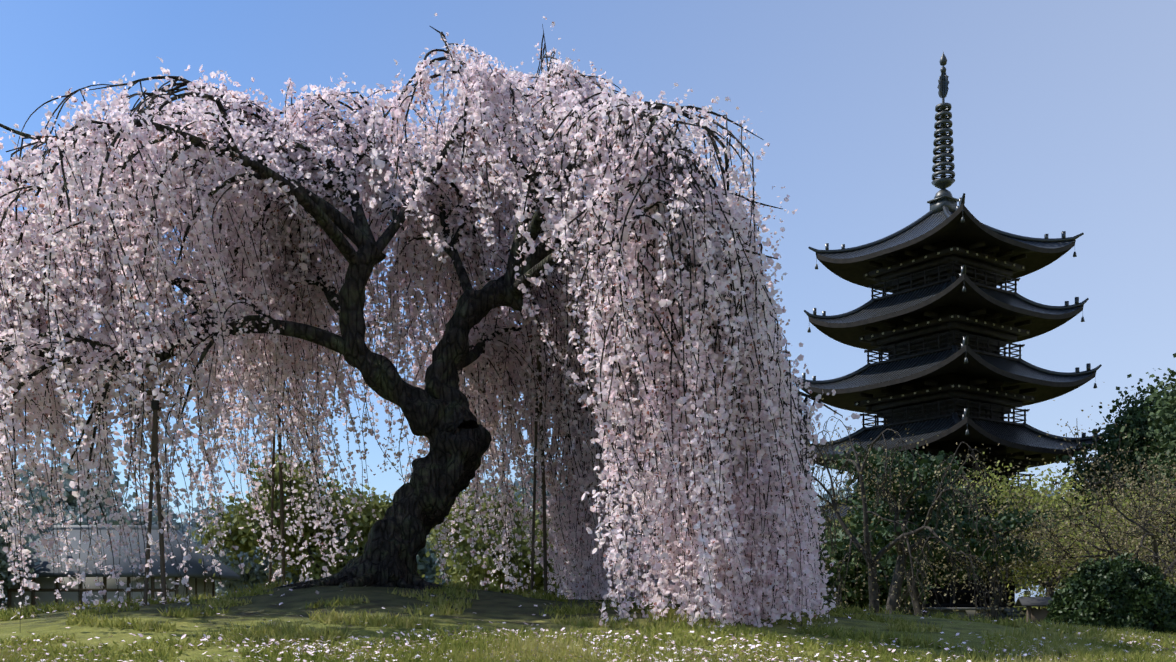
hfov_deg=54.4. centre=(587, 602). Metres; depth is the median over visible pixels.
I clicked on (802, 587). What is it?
cherry blossoms
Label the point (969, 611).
wall
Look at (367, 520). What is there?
bushes
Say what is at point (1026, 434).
pagoda roof
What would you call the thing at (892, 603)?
trees
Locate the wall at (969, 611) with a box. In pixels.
[901,607,1046,622]
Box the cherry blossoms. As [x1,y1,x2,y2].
[0,13,859,630]
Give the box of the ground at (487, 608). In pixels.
[0,585,1172,661]
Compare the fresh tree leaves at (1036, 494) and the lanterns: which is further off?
the fresh tree leaves at (1036, 494)
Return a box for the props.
[7,297,1048,624]
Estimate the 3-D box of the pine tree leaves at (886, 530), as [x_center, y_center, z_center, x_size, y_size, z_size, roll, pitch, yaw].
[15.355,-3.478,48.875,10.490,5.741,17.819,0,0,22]
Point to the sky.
(1063, 112)
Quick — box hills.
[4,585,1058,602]
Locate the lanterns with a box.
[151,304,1052,606]
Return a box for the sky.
[0,0,1175,523]
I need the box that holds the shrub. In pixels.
[1044,553,1175,634]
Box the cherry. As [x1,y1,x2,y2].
[0,24,842,625]
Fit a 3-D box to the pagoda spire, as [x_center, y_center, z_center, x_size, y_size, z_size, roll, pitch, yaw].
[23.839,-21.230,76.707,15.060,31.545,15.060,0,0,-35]
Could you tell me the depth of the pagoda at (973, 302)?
74.06 m
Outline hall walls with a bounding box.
[11,525,211,609]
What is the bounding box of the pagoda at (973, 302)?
[797,204,1102,606]
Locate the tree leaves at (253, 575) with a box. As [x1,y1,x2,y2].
[112,457,1088,596]
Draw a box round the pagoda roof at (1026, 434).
[794,193,1101,518]
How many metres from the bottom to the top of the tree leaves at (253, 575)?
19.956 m
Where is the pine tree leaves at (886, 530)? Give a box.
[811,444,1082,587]
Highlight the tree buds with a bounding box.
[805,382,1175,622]
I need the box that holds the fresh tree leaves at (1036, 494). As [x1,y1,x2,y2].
[946,452,1175,620]
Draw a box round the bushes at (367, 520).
[187,436,935,614]
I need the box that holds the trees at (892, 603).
[87,353,1175,622]
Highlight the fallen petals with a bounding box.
[0,577,1175,661]
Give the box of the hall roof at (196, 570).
[0,529,240,579]
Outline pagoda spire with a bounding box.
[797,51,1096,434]
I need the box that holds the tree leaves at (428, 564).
[0,454,1031,608]
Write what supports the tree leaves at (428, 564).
on the ground at (487, 608)
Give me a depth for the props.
20.76 m

